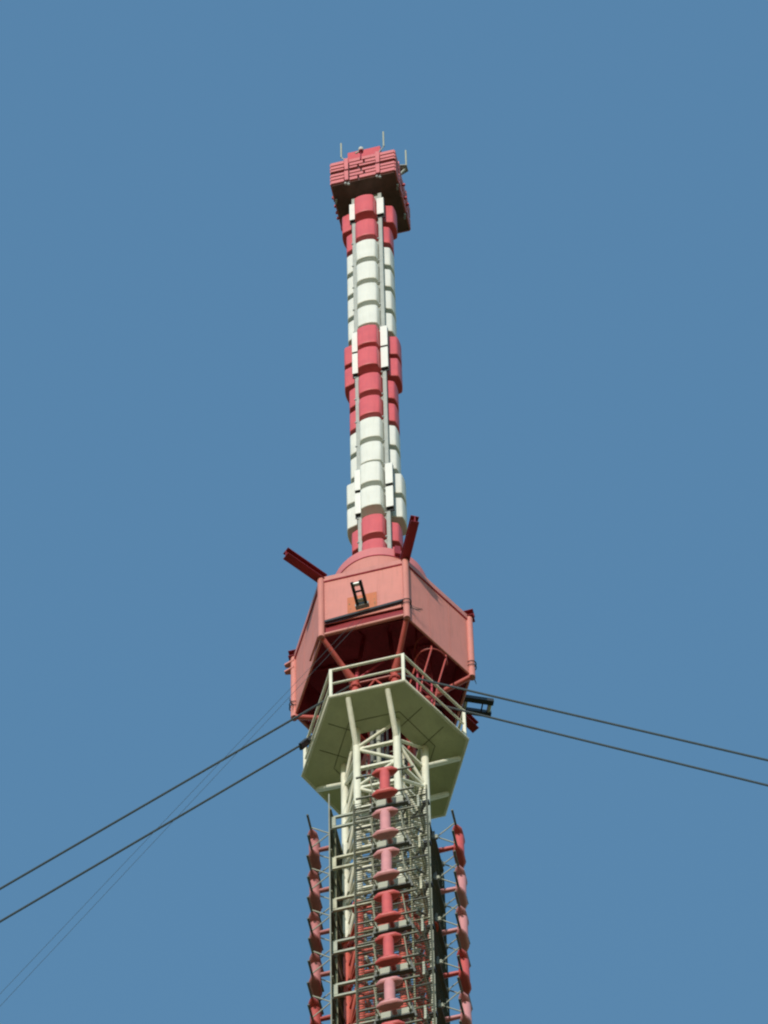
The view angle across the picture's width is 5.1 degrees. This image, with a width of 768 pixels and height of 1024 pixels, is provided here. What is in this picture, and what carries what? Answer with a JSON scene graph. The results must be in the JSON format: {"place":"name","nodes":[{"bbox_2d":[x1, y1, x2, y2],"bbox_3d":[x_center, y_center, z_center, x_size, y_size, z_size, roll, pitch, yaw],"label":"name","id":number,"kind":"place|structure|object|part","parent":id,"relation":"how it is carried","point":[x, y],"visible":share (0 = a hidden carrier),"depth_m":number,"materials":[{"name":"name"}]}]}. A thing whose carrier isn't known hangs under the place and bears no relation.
{"place":"outdoors","nodes":[
{"label":"outdoors","id":0,"kind":"place"},
{"bbox_2d":[0,0,767,1023],"label":"sky","id":1,"kind":"structure","parent":0,"point":[581,266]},
{"label":"ground","id":2,"kind":"structure","parent":0,"visible":0},
{"bbox_2d":[0,625,350,993],"bbox_3d":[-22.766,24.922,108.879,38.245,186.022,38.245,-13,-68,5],"label":"hoist wire","id":3,"kind":"object","parent":2,"relation":"attached to","point":[173,811],"visible":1,"depth_m":184.69,"materials":[{"name":"metal"}]},
{"bbox_2d":[341,718,438,1023],"bbox_3d":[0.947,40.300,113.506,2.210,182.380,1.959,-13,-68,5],"label":"lattice tower","id":4,"kind":"structure","parent":2,"relation":"on","point":[352,770],"depth_m":192.49,"materials":[{"name":"beige metal"}]},
{"bbox_2d":[307,896,340,971],"bbox_3d":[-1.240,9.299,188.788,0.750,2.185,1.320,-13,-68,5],"label":"dipole antenna","id":5,"kind":"object","parent":4,"relation":"attached to","point":[315,927],"visible":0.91,"depth_m":189.13,"materials":[{"name":"red metal"}]},
{"bbox_2d":[306,814,341,887],"bbox_3d":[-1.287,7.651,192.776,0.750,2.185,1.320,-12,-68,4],"label":"dipole antenna","id":6,"kind":"object","parent":4,"relation":"attached to","point":[315,849],"visible":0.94,"depth_m":193.00,"materials":[{"name":"red metal"}]},
{"bbox_2d":[306,855,342,929],"bbox_3d":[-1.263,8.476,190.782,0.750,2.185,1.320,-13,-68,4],"label":"dipole antenna","id":7,"kind":"object","parent":4,"relation":"attached to","point":[315,888],"visible":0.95,"depth_m":191.07,"materials":[{"name":"red metal"}]},
{"bbox_2d":[307,982,341,1023],"bbox_3d":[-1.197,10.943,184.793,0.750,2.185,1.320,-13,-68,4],"label":"dipole antenna","id":8,"kind":"object","parent":4,"relation":"attached to","point":[315,1010],"visible":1,"depth_m":185.24,"materials":[{"name":"red metal"}]},
{"bbox_2d":[307,937,343,1014],"bbox_3d":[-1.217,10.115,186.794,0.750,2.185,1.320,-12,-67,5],"label":"dipole antenna","id":9,"kind":"object","parent":4,"relation":"attached to","point":[315,965],"visible":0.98,"depth_m":187.10,"materials":[{"name":"red metal"}]},
{"bbox_2d":[328,794,355,1023],"bbox_3d":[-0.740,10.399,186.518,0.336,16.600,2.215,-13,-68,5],"label":"reflector screen","id":10,"kind":"object","parent":4,"relation":"attached to","point":[336,919],"visible":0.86,"depth_m":188.48,"materials":[{"name":"metal"}]},
{"bbox_2d":[361,729,398,1010],"bbox_3d":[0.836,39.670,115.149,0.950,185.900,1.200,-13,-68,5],"label":"feeder cables","id":11,"kind":"object","parent":4,"relation":"attached to","point":[373,759],"visible":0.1,"depth_m":197.60,"materials":[{"name":"grey metal"}]},
{"bbox_2d":[331,784,437,1023],"bbox_3d":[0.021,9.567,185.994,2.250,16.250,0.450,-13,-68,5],"label":"reflector screen","id":12,"kind":"object","parent":4,"relation":"attached to","point":[430,927],"visible":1,"depth_m":187.95,"materials":[{"name":"metal"}]},
{"bbox_2d":[356,765,413,813],"bbox_3d":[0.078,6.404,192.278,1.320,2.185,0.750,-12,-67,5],"label":"dipole antenna","id":13,"kind":"object","parent":12,"relation":"attached to","point":[385,792],"visible":1,"depth_m":192.61,"materials":[{"name":"red metal"}]},
{"bbox_2d":[356,806,414,880],"bbox_3d":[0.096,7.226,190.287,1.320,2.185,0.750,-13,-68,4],"label":"dipole antenna","id":14,"kind":"object","parent":12,"relation":"attached to","point":[387,831],"visible":1,"depth_m":190.62,"materials":[{"name":"pink metal"}]},
{"bbox_2d":[357,846,415,894],"bbox_3d":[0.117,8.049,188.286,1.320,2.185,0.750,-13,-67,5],"label":"dipole antenna","id":15,"kind":"object","parent":12,"relation":"attached to","point":[386,876],"visible":1,"depth_m":188.62,"materials":[{"name":"pink metal"}]},
{"bbox_2d":[357,888,417,938],"bbox_3d":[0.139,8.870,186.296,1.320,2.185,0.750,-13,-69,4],"label":"dipole antenna","id":16,"kind":"object","parent":12,"relation":"attached to","point":[389,915],"visible":1,"depth_m":186.63,"materials":[{"name":"red metal"}]},
{"bbox_2d":[358,931,418,981],"bbox_3d":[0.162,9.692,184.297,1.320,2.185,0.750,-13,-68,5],"label":"dipole antenna","id":17,"kind":"object","parent":12,"relation":"attached to","point":[389,960],"visible":1,"depth_m":184.63,"materials":[{"name":"red metal"}]},
{"bbox_2d":[359,975,420,1023],"bbox_3d":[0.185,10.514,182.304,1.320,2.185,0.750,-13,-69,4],"label":"dipole antenna","id":18,"kind":"object","parent":12,"relation":"attached to","point":[391,1002],"visible":1,"depth_m":182.63,"materials":[{"name":"red metal"}]},
{"bbox_2d":[382,1019,421,1023],"bbox_3d":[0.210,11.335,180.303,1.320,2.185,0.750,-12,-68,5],"label":"dipole antenna","id":19,"kind":"object","parent":12,"relation":"attached to","point":[400,1022],"visible":1,"depth_m":181.07,"materials":[{"name":"red metal"}]},
{"bbox_2d":[301,653,468,832],"bbox_3d":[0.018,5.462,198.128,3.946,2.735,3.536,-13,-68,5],"label":"service platform","id":20,"kind":"structure","parent":4,"relation":"on","point":[423,721],"depth_m":197.67,"materials":[{"name":"beige metal"}]},
{"bbox_2d":[299,734,312,749],"bbox_3d":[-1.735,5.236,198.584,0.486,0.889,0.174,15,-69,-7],"label":"rope clamp","id":21,"kind":"object","parent":20,"relation":"attached to","point":[304,743],"visible":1,"depth_m":198.38,"materials":[{"name":"black metal"}]},
{"bbox_2d":[283,515,478,778],"bbox_3d":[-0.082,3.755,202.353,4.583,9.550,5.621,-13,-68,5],"label":"equipment cabin","id":22,"kind":"object","parent":20,"relation":"on","point":[405,596],"visible":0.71,"depth_m":202.80,"materials":[{"name":"red metal"}]},
{"bbox_2d":[0,745,299,922],"bbox_3d":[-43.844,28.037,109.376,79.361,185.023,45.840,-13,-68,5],"label":"guy rope","id":23,"kind":"object","parent":22,"relation":"attached to","point":[141,838],"visible":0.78,"depth_m":191.14,"materials":[{"name":"metal"}]},
{"bbox_2d":[0,685,349,889],"bbox_3d":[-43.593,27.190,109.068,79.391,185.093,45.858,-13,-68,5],"label":"guy rope","id":24,"kind":"object","parent":22,"relation":"attached to","point":[156,798],"visible":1,"depth_m":191.16,"materials":[{"name":"metal"}]},
{"bbox_2d":[0,623,358,1005],"bbox_3d":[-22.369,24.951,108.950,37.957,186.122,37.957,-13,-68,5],"label":"hoist wire","id":25,"kind":"object","parent":22,"relation":"attached to","point":[176,817],"visible":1,"depth_m":184.21,"materials":[{"name":"metal"}]},
{"bbox_2d":[350,580,368,609],"bbox_3d":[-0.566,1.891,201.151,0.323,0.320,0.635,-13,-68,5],"label":"ladder","id":26,"kind":"object","parent":22,"relation":"attached to","point":[361,603],"visible":1,"depth_m":201.09,"materials":[{"name":"black metal"}]},
{"bbox_2d":[342,193,406,554],"bbox_3d":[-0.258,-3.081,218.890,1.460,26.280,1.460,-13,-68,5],"label":"antenna mast","id":27,"kind":"object","parent":22,"relation":"on","point":[376,505],"visible":0.95,"depth_m":218.62,"materials":[{"name":"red metal"}]},
{"bbox_2d":[330,146,410,232],"bbox_3d":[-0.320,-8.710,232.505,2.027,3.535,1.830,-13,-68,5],"label":"top antenna","id":28,"kind":"object","parent":27,"relation":"on","point":[373,170],"visible":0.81,"depth_m":231.00,"materials":[{"name":"metal"}]},
{"bbox_2d":[340,143,343,159],"bbox_3d":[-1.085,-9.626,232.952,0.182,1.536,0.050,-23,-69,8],"label":"whip antenna","id":29,"kind":"object","parent":28,"relation":"attached to","point":[341,151],"visible":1,"depth_m":233.06,"materials":[{"name":"metal"}]},
{"bbox_2d":[355,146,363,159],"bbox_3d":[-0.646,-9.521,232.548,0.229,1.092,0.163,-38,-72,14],"label":"warning lamp","id":30,"kind":"object","parent":28,"relation":"attached to","point":[360,149],"visible":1,"depth_m":232.78,"materials":[{"name":"red metal"}]},
{"bbox_2d":[379,131,384,152],"bbox_3d":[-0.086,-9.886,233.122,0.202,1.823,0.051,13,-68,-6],"label":"whip antenna","id":31,"kind":"object","parent":28,"relation":"attached to","point":[383,141],"visible":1,"depth_m":233.15,"materials":[{"name":"metal"}]},
{"bbox_2d":[460,695,493,716],"bbox_3d":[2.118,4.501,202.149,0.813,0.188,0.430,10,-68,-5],"label":"rope fairlead","id":32,"kind":"object","parent":22,"relation":"attached to","point":[489,702],"visible":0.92,"depth_m":202.09,"materials":[{"name":"black metal"}]},
{"bbox_2d":[397,673,767,760],"bbox_3d":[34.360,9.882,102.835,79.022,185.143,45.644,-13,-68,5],"label":"guy rope","id":33,"kind":"object","parent":22,"relation":"attached to","point":[610,723],"visible":1,"depth_m":187.88,"materials":[{"name":"metal"}]},
{"bbox_2d":[429,701,767,786],"bbox_3d":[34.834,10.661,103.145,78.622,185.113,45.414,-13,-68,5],"label":"guy rope","id":34,"kind":"object","parent":22,"relation":"attached to","point":[621,749],"visible":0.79,"depth_m":188.84,"materials":[{"name":"metal"}]},
{"bbox_2d":[366,749,417,778],"bbox_3d":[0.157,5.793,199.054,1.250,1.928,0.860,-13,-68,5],"label":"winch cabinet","id":35,"kind":"object","parent":20,"relation":"on","point":[405,764],"visible":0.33,"depth_m":199.32,"materials":[{"name":"grey metal"}]},
{"bbox_3d":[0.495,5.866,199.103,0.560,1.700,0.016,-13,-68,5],"label":"door","id":36,"kind":"part","parent":35,"relation":"part of","materials":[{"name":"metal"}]},
{"bbox_2d":[409,627,447,705],"bbox_3d":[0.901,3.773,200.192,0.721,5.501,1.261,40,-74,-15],"label":"caged ladder","id":37,"kind":"object","parent":20,"relation":"on","point":[417,653],"visible":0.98,"depth_m":200.37,"materials":[{"name":"red metal"}]},
{"bbox_2d":[351,874,447,1021],"bbox_3d":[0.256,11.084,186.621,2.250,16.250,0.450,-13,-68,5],"label":"reflector screen","id":38,"kind":"object","parent":4,"relation":"attached to","point":[365,926],"visible":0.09,"depth_m":190.71,"materials":[{"name":"metal"}]},
{"bbox_2d":[414,794,449,1023],"bbox_3d":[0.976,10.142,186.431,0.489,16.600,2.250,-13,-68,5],"label":"reflector screen","id":39,"kind":"object","parent":4,"relation":"attached to","point":[437,947],"visible":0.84,"depth_m":188.72,"materials":[{"name":"metal"}]},
{"bbox_2d":[431,809,465,874],"bbox_3d":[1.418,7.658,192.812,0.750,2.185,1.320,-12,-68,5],"label":"dipole antenna","id":40,"kind":"object","parent":4,"relation":"attached to","point":[458,841],"visible":0.98,"depth_m":193.12,"materials":[{"name":"red metal"}]},
{"bbox_2d":[432,850,468,915],"bbox_3d":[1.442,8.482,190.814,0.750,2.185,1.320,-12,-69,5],"label":"dipole antenna","id":41,"kind":"object","parent":4,"relation":"attached to","point":[460,879],"visible":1,"depth_m":191.13,"materials":[{"name":"red metal"}]},
{"bbox_2d":[434,891,470,966],"bbox_3d":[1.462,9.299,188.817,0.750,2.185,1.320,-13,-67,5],"label":"dipole antenna","id":42,"kind":"object","parent":4,"relation":"attached to","point":[461,929],"visible":0.97,"depth_m":189.13,"materials":[{"name":"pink metal"}]},
{"bbox_2d":[436,933,472,1009],"bbox_3d":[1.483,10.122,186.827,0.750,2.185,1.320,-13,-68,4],"label":"dipole antenna","id":43,"kind":"object","parent":4,"relation":"attached to","point":[463,972],"visible":0.97,"depth_m":187.11,"materials":[{"name":"red metal"}]},
{"bbox_2d":[437,976,471,1023],"bbox_3d":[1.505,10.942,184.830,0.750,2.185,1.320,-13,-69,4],"label":"dipole antenna","id":44,"kind":"object","parent":4,"relation":"attached to","point":[464,1016],"visible":1,"depth_m":185.20,"materials":[{"name":"red metal"}]},
{"bbox_2d":[385,749,411,1019],"bbox_3d":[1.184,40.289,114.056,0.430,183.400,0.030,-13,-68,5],"label":"ladder","id":45,"kind":"object","parent":2,"relation":"on","point":[403,772],"visible":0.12,"depth_m":195.41,"materials":[{"name":"beige metal"}]}
]}

